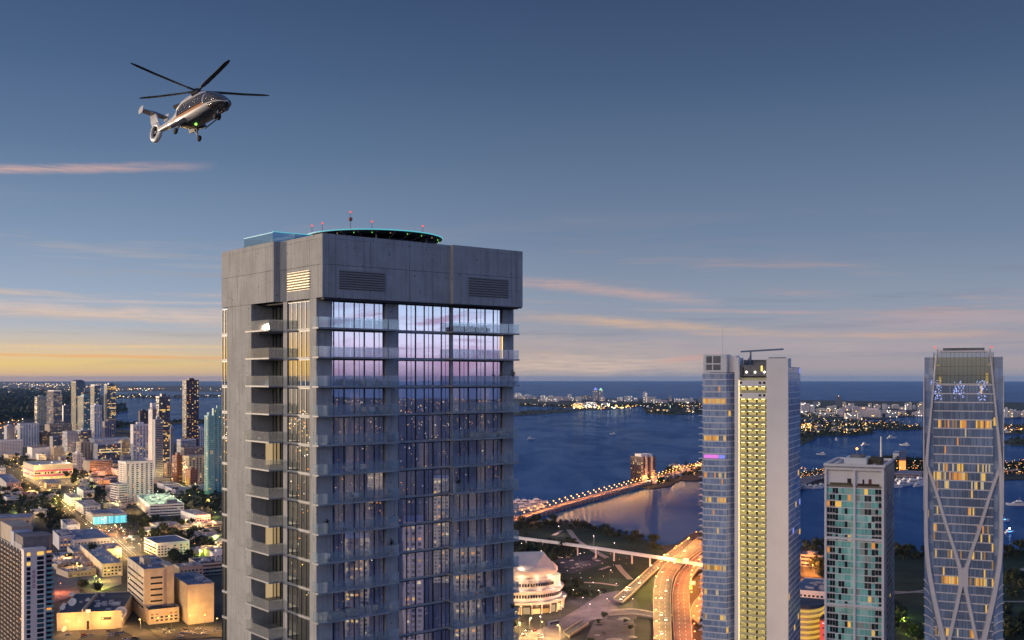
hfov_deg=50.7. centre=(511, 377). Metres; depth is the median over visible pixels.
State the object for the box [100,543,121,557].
building
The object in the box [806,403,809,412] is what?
beach block
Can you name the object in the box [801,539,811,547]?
tree
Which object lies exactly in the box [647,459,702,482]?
island trees
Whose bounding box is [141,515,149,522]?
tree
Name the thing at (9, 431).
building
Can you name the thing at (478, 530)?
window
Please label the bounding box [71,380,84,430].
apartment tower
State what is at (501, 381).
potted plant
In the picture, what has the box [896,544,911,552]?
tree
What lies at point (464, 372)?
window
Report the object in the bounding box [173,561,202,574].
building
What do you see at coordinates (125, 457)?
house
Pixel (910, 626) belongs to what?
tree
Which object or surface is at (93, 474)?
house
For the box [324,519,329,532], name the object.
potted plant
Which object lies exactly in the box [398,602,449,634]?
window
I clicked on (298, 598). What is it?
window
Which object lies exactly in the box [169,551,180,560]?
tree
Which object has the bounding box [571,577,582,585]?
tree
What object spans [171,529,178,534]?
tree
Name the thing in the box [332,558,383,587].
window
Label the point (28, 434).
apartment block
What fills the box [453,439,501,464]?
window
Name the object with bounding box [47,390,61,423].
apartment tower
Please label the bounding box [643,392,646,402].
beach block
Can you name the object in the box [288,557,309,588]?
window
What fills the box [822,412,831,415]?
beach block
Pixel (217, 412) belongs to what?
apartment tower
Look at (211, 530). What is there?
house
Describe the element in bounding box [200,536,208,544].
tree
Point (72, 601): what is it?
satellite dish
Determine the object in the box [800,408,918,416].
shore trees
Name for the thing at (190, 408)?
apartment tower
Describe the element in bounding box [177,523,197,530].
house
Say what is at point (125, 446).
building
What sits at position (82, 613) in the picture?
studio building
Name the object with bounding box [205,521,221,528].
house
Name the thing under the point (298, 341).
window
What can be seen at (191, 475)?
building
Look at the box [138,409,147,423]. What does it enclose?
building
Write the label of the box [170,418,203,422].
island trees
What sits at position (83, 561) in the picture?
house
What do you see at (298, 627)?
window
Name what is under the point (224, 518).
window
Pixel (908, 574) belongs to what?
park lawn
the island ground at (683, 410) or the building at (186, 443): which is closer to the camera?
the building at (186, 443)
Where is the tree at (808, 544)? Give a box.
[806,542,819,547]
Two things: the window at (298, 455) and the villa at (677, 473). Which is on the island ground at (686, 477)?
the villa at (677, 473)
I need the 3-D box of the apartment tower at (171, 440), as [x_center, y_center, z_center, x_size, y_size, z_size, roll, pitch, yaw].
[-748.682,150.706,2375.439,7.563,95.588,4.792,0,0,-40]
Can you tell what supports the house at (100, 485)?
on the ground at (644, 628)
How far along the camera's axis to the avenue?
1476.44 m
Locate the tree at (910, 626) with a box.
[906,621,921,631]
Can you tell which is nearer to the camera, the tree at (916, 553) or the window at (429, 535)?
the window at (429, 535)
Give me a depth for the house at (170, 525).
1384.64 m
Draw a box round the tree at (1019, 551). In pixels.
[1013,548,1022,554]
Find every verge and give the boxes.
[633,576,651,607]
[693,569,702,597]
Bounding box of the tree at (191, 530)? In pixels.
[185,527,197,533]
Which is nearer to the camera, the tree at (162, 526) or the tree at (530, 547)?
the tree at (530, 547)
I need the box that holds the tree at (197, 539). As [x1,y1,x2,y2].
[193,535,203,542]
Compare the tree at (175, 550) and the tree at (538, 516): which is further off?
the tree at (538, 516)
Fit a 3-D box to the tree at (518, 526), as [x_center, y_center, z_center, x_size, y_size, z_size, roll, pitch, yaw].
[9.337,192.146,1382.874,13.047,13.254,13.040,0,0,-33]
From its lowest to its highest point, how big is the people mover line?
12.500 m
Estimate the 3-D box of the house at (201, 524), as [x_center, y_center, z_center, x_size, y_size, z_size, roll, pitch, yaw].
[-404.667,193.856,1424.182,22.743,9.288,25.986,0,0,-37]
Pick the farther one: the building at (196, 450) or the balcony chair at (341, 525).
the building at (196, 450)
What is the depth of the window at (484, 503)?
147.18 m
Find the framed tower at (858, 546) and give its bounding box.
[823,436,893,639]
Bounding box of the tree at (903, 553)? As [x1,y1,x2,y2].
[899,551,908,559]
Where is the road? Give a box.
[198,638,221,639]
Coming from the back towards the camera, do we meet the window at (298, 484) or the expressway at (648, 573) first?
the expressway at (648, 573)
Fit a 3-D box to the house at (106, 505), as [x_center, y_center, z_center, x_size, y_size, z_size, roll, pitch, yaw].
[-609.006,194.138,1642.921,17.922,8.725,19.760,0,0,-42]
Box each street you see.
[78,577,102,592]
[117,622,158,639]
[123,521,144,551]
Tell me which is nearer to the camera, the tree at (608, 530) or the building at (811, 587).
the building at (811, 587)
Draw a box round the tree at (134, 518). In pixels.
[126,513,138,522]
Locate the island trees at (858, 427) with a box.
[800,418,920,436]
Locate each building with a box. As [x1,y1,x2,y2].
[0,439,21,456]
[0,467,5,473]
[0,474,20,490]
[0,513,34,528]
[4,424,14,438]
[20,491,37,500]
[27,446,49,458]
[30,508,47,516]
[39,431,50,445]
[42,480,60,488]
[45,423,71,435]
[50,436,61,446]
[50,445,63,459]
[53,529,74,549]
[57,591,132,630]
[61,519,79,529]
[62,431,77,456]
[64,493,81,505]
[67,545,82,553]
[70,528,110,545]
[72,451,81,469]
[75,500,100,514]
[76,428,91,440]
[76,439,90,459]
[77,486,94,497]
[80,543,122,576]
[83,459,112,472]
[85,508,126,523]
[90,437,129,442]
[91,442,120,461]
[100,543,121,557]
[102,419,115,437]
[110,482,127,505]
[119,439,129,454]
[127,555,173,621]
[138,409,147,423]
[144,526,159,535]
[144,535,189,556]
[145,603,178,624]
[164,461,171,476]
[172,452,181,481]
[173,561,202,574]
[174,571,213,624]
[177,439,195,454]
[181,446,203,454]
[181,509,210,522]
[182,455,203,482]
[185,467,197,484]
[189,556,221,575]
[199,426,203,445]
[209,548,221,558]
[800,550,823,566]
[800,577,823,598]
[819,614,823,639]
[893,451,898,458]
[896,470,921,478]
[899,451,905,470]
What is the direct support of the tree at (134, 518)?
on the ground at (644, 628)
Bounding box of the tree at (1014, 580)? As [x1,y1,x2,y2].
[1012,578,1021,587]
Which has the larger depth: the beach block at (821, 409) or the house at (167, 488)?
the beach block at (821, 409)
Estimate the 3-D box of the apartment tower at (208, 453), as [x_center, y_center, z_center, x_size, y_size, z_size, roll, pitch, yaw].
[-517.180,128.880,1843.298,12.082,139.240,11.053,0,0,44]
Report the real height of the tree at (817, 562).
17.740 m
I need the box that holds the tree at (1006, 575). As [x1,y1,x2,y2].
[1003,569,1013,583]
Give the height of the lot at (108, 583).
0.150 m
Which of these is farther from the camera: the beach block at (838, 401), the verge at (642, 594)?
the beach block at (838, 401)
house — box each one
[4,453,19,457]
[4,494,18,500]
[6,491,22,495]
[35,453,46,459]
[52,558,77,568]
[54,552,72,558]
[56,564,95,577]
[58,456,65,460]
[62,553,86,559]
[63,558,92,567]
[79,478,89,481]
[79,482,93,486]
[88,472,97,476]
[90,477,101,482]
[93,484,105,488]
[97,466,110,470]
[97,478,109,483]
[103,502,117,508]
[105,470,111,474]
[105,476,116,480]
[109,502,125,508]
[111,468,117,474]
[120,455,130,459]
[149,521,178,525]
[150,522,167,528]
[154,477,169,483]
[157,482,178,488]
[161,523,178,532]
[165,485,186,492]
[170,487,188,493]
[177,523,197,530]
[183,531,201,539]
[188,484,203,491]
[190,545,219,554]
[191,532,221,541]
[193,521,216,527]
[198,528,216,533]
[204,546,221,555]
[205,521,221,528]
[213,539,221,546]
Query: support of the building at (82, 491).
on the ground at (644, 628)
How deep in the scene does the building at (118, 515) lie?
1471.89 m
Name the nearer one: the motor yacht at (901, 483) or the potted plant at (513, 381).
the potted plant at (513, 381)
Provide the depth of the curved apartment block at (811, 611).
774.27 m
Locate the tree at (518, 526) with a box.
[514,524,523,532]
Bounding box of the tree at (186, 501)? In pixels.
[183,497,192,503]
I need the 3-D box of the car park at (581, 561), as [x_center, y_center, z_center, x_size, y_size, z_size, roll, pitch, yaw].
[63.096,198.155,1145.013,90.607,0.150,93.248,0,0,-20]
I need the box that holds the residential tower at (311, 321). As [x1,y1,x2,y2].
[222,211,522,639]
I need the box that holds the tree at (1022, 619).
[1017,615,1023,625]
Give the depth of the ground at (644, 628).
1026.23 m
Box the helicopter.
[131,60,269,142]
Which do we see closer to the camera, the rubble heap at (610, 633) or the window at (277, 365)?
the window at (277, 365)
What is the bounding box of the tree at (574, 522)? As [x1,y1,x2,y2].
[570,518,581,529]
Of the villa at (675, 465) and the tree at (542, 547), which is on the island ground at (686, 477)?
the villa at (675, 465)
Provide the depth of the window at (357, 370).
135.19 m
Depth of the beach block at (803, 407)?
5848.66 m
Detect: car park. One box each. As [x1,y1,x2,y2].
[53,569,79,601]
[54,629,135,639]
[94,525,139,543]
[149,626,221,639]
[550,555,607,572]
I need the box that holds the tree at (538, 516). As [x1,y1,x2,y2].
[532,513,541,519]
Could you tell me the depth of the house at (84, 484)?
1952.53 m
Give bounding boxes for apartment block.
[17,423,38,446]
[118,459,153,503]
[631,453,655,481]
[800,597,823,639]
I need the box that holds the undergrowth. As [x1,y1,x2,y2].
[0,455,1023,639]
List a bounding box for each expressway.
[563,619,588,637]
[608,608,672,622]
[614,537,691,602]
[653,536,702,639]
[672,551,702,639]
[691,572,702,624]
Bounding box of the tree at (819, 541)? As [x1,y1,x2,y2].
[812,537,823,544]
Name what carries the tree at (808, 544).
on the park lawn at (806, 572)
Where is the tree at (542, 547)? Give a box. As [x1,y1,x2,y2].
[537,542,547,551]
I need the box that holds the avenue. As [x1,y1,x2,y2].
[4,458,142,559]
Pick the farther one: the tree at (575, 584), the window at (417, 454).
the tree at (575, 584)
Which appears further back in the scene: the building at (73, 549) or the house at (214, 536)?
the house at (214, 536)
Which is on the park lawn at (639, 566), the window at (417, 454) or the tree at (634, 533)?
the tree at (634, 533)
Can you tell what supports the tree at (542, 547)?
on the park lawn at (639, 566)
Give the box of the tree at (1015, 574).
[1008,569,1020,584]
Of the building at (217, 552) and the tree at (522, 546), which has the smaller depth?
the building at (217, 552)
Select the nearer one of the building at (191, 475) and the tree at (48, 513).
the tree at (48, 513)
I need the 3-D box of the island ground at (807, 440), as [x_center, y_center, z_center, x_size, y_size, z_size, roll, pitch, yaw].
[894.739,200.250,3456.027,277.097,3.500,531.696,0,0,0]
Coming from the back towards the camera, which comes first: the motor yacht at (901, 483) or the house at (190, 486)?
the motor yacht at (901, 483)
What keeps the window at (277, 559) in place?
in the residential tower at (311, 321)
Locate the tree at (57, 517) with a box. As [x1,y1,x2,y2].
[54,514,62,520]
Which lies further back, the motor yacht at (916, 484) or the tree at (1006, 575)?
the motor yacht at (916, 484)
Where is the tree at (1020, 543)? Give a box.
[1011,539,1023,548]
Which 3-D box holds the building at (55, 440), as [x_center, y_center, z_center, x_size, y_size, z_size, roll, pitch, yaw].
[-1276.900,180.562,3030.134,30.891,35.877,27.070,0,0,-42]
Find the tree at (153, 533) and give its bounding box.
[150,529,161,536]
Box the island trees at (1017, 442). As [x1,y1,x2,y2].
[1004,436,1023,444]
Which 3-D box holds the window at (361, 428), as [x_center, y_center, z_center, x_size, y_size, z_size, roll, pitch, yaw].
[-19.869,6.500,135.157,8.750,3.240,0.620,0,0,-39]
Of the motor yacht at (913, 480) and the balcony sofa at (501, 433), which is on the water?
the motor yacht at (913, 480)
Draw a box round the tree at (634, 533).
[631,529,639,536]
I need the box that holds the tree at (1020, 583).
[1017,577,1023,588]
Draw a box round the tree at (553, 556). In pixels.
[548,552,556,558]
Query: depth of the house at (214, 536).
1314.48 m
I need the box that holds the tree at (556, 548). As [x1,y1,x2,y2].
[552,545,560,551]
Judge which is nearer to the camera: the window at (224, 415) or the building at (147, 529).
the window at (224, 415)
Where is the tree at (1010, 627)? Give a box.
[1003,618,1023,639]
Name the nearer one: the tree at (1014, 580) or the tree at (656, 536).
the tree at (1014, 580)
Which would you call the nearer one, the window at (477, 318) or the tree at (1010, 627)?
the window at (477, 318)
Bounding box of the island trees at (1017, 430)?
[1004,423,1023,433]
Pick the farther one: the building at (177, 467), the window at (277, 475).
the building at (177, 467)
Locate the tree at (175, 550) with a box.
[169,546,181,553]
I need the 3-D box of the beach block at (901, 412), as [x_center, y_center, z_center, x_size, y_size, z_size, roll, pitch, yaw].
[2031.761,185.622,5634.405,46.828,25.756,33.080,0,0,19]
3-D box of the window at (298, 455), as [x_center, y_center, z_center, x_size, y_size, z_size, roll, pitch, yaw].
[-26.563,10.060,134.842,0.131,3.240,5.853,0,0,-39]
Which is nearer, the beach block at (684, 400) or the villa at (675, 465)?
the villa at (675, 465)
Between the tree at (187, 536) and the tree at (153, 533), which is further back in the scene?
the tree at (153, 533)
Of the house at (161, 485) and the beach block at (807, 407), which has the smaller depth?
the house at (161, 485)
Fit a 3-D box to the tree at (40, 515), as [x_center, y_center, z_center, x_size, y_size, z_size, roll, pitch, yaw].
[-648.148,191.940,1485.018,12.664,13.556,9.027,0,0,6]
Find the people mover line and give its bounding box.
[514,536,702,566]
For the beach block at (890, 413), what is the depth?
5407.22 m
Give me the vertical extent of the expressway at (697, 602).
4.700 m
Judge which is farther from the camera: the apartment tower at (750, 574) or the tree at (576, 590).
the tree at (576, 590)
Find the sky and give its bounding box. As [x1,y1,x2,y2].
[0,0,1023,380]
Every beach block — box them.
[514,393,522,398]
[541,395,545,401]
[546,395,555,401]
[573,402,583,407]
[582,395,591,399]
[584,402,595,407]
[593,387,597,400]
[598,388,602,400]
[624,396,631,401]
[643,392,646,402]
[646,397,655,403]
[680,398,688,402]
[801,402,805,413]
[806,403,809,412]
[810,404,814,413]
[813,401,819,406]
[816,408,825,411]
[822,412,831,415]
[836,396,840,406]
[836,410,844,413]
[839,408,851,410]
[844,413,856,418]
[852,406,858,412]
[857,412,862,419]
[859,407,868,415]
[864,408,881,416]
[885,410,896,416]
[892,404,898,408]
[897,411,905,415]
[912,411,922,415]
[917,402,922,410]
[1004,407,1007,417]
[1008,409,1013,417]
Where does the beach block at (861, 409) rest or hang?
on the island ground at (1017, 406)
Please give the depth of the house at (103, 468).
2248.43 m
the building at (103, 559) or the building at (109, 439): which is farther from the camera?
the building at (109, 439)
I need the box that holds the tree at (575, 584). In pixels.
[568,581,581,587]
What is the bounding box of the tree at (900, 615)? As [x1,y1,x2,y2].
[894,612,905,620]
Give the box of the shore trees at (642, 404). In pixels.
[514,401,702,406]
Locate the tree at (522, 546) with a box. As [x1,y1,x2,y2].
[519,542,527,549]
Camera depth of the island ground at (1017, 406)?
7969.68 m
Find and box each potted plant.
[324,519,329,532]
[387,538,394,553]
[455,477,460,491]
[498,374,505,384]
[509,369,515,384]
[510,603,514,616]
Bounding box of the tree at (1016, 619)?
[1003,614,1020,636]
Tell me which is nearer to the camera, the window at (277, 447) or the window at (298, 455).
the window at (298, 455)
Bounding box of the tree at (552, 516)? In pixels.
[548,514,556,519]
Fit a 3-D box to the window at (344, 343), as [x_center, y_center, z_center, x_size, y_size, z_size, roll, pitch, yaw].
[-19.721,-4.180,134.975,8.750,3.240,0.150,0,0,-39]
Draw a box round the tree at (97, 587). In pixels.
[92,581,102,591]
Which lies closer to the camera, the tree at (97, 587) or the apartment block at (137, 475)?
the tree at (97, 587)
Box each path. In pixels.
[567,530,608,557]
[584,582,617,585]
[615,565,632,578]
[894,590,923,593]
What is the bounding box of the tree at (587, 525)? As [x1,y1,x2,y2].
[583,521,590,529]
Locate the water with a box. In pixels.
[0,381,1023,551]
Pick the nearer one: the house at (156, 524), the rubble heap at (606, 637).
the rubble heap at (606, 637)
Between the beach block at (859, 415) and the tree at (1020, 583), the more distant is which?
the beach block at (859, 415)
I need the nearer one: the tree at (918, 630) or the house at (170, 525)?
the tree at (918, 630)
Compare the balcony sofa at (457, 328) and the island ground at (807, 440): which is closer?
the balcony sofa at (457, 328)
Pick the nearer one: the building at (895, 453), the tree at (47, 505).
the tree at (47, 505)
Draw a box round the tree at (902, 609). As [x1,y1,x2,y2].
[895,606,907,615]
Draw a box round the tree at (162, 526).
[159,522,167,530]
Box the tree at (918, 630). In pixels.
[913,626,923,636]
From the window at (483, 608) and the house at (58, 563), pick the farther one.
the house at (58, 563)
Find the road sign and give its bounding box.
[675,558,688,567]
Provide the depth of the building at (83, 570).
1079.74 m
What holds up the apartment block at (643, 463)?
on the island ground at (686, 477)
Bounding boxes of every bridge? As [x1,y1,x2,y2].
[514,466,702,524]
[800,468,1020,488]
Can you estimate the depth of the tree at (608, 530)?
1343.55 m
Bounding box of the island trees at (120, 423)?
[116,420,136,426]
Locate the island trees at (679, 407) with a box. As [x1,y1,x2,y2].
[642,403,702,413]
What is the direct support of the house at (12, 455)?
on the ground at (644, 628)
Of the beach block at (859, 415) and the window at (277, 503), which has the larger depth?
the beach block at (859, 415)
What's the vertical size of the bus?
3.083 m
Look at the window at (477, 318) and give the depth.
147.29 m
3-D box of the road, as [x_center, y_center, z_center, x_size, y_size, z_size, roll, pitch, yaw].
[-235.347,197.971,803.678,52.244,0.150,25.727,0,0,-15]
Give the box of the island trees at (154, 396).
[116,393,220,398]
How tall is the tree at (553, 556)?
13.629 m
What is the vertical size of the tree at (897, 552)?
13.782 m
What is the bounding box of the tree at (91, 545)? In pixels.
[87,541,100,548]
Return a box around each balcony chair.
[339,523,345,530]
[372,605,377,612]
[460,565,465,571]
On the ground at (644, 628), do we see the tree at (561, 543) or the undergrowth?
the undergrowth
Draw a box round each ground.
[0,382,119,396]
[0,390,1013,639]
[116,386,221,391]
[116,395,221,398]
[116,422,134,427]
[170,421,202,424]
[514,397,1023,419]
[514,409,585,415]
[641,464,702,489]
[643,406,702,414]
[800,436,815,444]
[800,457,1023,484]
[801,421,922,436]
[1004,425,1023,433]
[1004,438,1023,445]
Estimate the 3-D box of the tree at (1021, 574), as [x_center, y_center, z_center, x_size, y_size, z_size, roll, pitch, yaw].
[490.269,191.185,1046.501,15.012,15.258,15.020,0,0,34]
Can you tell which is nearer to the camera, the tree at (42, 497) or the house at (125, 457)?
the tree at (42, 497)
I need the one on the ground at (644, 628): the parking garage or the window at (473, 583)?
the parking garage
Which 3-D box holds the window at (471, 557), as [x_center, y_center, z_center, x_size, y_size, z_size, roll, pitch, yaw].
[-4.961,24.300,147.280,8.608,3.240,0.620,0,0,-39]
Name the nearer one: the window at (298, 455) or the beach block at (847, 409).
the window at (298, 455)
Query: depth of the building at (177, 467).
2066.12 m
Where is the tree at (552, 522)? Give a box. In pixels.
[548,520,556,525]
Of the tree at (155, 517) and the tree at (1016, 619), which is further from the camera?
the tree at (155, 517)
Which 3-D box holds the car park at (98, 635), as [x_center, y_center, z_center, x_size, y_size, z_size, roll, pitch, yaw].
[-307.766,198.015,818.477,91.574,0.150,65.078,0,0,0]
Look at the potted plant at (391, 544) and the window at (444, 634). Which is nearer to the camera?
the potted plant at (391, 544)
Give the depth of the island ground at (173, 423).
4774.67 m
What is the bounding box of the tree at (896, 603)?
[894,601,901,610]
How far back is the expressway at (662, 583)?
968.91 m
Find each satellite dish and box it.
[68,598,76,606]
[115,606,126,618]
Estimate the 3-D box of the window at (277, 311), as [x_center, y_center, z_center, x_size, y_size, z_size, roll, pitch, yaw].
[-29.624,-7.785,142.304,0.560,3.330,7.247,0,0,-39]
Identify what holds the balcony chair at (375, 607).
on the residential tower at (311, 321)
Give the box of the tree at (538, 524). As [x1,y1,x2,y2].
[534,521,541,530]
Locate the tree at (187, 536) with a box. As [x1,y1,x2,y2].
[181,532,193,538]
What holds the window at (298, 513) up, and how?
in the residential tower at (311, 321)
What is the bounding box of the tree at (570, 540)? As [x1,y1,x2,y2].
[565,537,576,546]
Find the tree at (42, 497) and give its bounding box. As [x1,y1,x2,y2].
[37,494,45,499]
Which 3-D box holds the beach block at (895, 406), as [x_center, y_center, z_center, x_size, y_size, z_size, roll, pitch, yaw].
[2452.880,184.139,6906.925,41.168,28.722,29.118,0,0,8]
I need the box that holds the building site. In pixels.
[586,616,634,639]
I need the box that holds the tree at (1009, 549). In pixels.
[1003,544,1014,558]
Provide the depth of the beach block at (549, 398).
8969.69 m
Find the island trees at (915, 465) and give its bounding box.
[871,453,1023,471]
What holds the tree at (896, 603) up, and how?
on the park lawn at (908, 574)
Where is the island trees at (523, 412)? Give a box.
[515,408,585,414]
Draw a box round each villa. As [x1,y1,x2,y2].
[670,463,679,467]
[672,471,681,475]
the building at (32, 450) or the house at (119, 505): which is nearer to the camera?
the house at (119, 505)
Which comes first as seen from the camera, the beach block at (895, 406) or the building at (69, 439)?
the building at (69, 439)
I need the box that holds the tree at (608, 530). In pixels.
[604,526,614,536]
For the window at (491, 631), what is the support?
in the residential tower at (311, 321)
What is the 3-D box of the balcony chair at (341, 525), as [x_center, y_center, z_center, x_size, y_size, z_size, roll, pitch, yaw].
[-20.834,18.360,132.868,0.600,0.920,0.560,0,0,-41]
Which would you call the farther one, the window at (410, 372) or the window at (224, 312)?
the window at (224, 312)
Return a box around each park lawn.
[514,524,667,596]
[800,552,823,578]
[894,554,1023,639]
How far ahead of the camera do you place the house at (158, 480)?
2021.02 m
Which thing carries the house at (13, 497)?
on the ground at (644, 628)
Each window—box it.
[128,577,142,589]
[128,582,142,595]
[222,309,226,333]
[222,336,226,358]
[222,361,226,384]
[222,387,226,410]
[222,413,226,435]
[222,438,226,461]
[222,464,226,487]
[222,489,226,513]
[222,515,226,538]
[222,541,226,564]
[222,566,226,590]
[222,592,226,616]
[222,618,226,639]
[273,306,282,329]
[273,334,282,357]
[273,361,282,384]
[273,388,282,411]
[273,415,296,438]
[273,443,282,465]
[273,471,282,492]
[273,499,282,519]
[273,527,282,546]
[273,555,282,573]
[273,583,282,599]
[273,611,282,626]
[288,301,309,328]
[288,330,309,356]
[288,359,309,385]
[288,388,309,414]
[288,416,309,443]
[288,444,309,472]
[288,472,309,501]
[288,500,309,530]
[288,528,309,559]
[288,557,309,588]
[288,585,309,616]
[288,613,309,639]
[332,301,383,328]
[332,330,383,356]
[332,359,383,385]
[332,388,383,414]
[332,416,383,443]
[332,444,383,471]
[332,472,383,500]
[332,501,383,529]
[332,529,383,558]
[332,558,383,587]
[332,586,383,612]
[332,614,383,639]
[398,304,449,331]
[398,332,449,357]
[398,360,449,384]
[398,388,449,412]
[398,414,449,440]
[398,441,449,468]
[398,468,449,495]
[398,494,449,523]
[398,521,449,551]
[398,548,449,579]
[398,575,449,606]
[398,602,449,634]
[398,629,449,639]
[453,307,501,332]
[453,334,501,358]
[453,361,501,384]
[453,387,501,411]
[453,413,501,437]
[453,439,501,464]
[453,465,501,490]
[453,491,501,517]
[453,517,501,544]
[453,543,501,570]
[453,569,501,597]
[453,595,501,623]
[453,621,501,639]
[704,454,718,457]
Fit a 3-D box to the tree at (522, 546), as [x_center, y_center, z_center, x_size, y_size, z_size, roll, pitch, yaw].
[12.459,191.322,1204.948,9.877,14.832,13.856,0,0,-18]
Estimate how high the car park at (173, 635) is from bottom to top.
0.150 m
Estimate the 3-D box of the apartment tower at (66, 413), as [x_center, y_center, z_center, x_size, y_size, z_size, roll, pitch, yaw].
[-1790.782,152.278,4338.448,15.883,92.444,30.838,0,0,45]
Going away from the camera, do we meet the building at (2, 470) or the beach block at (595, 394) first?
the building at (2, 470)
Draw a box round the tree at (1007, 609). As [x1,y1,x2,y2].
[1003,602,1014,615]
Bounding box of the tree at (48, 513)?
[45,509,54,519]
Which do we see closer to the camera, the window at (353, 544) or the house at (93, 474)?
the window at (353, 544)
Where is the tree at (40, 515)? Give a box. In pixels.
[35,512,44,521]
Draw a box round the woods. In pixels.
[0,387,88,423]
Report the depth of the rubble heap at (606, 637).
819.55 m
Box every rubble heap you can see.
[603,636,617,638]
[604,632,617,635]
[606,638,622,639]
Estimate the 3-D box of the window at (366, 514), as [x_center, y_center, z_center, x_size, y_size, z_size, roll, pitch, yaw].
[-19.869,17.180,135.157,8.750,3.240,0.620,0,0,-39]
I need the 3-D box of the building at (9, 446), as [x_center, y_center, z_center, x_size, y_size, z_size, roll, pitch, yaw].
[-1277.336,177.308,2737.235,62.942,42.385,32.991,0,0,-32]
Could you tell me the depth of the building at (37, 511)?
1544.37 m
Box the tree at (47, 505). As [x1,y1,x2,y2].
[42,503,52,508]
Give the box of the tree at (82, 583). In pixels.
[76,578,88,589]
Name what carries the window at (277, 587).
in the residential tower at (311, 321)
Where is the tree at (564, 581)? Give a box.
[560,578,568,584]
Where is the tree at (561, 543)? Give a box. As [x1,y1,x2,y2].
[558,540,566,547]
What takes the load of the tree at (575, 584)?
on the park lawn at (639, 566)
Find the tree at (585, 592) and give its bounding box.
[580,588,589,596]
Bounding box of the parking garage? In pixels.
[136,493,183,516]
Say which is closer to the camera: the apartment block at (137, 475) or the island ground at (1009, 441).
the apartment block at (137, 475)
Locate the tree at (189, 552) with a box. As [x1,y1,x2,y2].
[183,549,193,556]
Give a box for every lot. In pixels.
[24,475,81,485]
[80,572,121,590]
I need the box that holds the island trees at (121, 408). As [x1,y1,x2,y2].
[116,406,128,411]
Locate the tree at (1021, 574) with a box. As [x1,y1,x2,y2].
[1010,566,1023,577]
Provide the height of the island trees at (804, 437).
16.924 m
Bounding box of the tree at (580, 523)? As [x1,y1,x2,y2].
[578,520,586,529]
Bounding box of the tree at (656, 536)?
[650,534,659,540]
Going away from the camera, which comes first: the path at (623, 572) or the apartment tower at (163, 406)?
the path at (623, 572)
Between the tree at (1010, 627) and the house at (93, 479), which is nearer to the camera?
the tree at (1010, 627)
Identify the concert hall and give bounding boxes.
[514,551,566,614]
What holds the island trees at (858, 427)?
on the island ground at (892, 428)
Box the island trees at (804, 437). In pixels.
[800,433,814,442]
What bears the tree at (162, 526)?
on the ground at (644, 628)
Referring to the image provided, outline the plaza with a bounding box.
[514,591,639,639]
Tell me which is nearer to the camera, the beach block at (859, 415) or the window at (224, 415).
the window at (224, 415)
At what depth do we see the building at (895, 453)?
2625.74 m
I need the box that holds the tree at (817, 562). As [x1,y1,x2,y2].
[807,557,823,573]
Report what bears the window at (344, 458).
in the residential tower at (311, 321)
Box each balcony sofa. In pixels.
[319,612,333,619]
[342,379,358,384]
[360,379,378,384]
[453,326,463,330]
[466,326,476,331]
[470,432,483,437]
[480,327,489,331]
[483,431,496,436]
[496,431,507,436]
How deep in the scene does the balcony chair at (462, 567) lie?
144.19 m
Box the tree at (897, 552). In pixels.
[894,548,900,554]
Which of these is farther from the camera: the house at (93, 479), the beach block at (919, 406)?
the beach block at (919, 406)
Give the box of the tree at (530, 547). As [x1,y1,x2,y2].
[525,542,534,550]
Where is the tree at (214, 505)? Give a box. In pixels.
[210,502,219,511]
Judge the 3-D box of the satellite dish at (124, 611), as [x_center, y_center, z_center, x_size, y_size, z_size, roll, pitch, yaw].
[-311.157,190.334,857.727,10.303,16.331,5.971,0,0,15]
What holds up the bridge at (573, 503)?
on the island ground at (686, 477)
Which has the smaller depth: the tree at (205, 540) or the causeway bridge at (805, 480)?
the tree at (205, 540)
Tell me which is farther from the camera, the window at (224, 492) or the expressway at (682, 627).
the expressway at (682, 627)
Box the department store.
[23,460,72,479]
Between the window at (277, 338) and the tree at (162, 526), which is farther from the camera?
the tree at (162, 526)
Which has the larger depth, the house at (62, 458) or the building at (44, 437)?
the building at (44, 437)
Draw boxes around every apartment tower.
[0,519,53,639]
[34,395,46,425]
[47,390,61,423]
[62,404,70,423]
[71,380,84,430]
[78,394,89,429]
[90,385,99,404]
[90,403,101,437]
[104,383,115,420]
[130,422,147,459]
[148,406,156,459]
[153,417,162,477]
[156,394,169,472]
[170,424,173,462]
[182,378,198,445]
[204,412,213,493]
[212,405,223,491]
[698,327,799,639]
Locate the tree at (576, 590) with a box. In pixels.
[571,586,580,596]
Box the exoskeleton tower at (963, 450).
[923,346,1003,639]
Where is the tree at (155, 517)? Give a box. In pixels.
[151,514,159,521]
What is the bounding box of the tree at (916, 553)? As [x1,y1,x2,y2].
[911,551,920,556]
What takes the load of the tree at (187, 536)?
on the ground at (644, 628)
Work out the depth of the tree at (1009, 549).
1180.12 m
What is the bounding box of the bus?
[548,620,559,625]
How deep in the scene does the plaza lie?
895.61 m
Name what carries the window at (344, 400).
in the residential tower at (311, 321)
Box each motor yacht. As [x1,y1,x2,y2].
[514,506,525,510]
[521,499,534,503]
[532,498,547,502]
[811,485,823,488]
[897,480,911,485]
[907,476,922,484]
[913,482,922,486]
[1006,498,1023,505]
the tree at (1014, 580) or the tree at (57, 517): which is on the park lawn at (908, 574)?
the tree at (1014, 580)

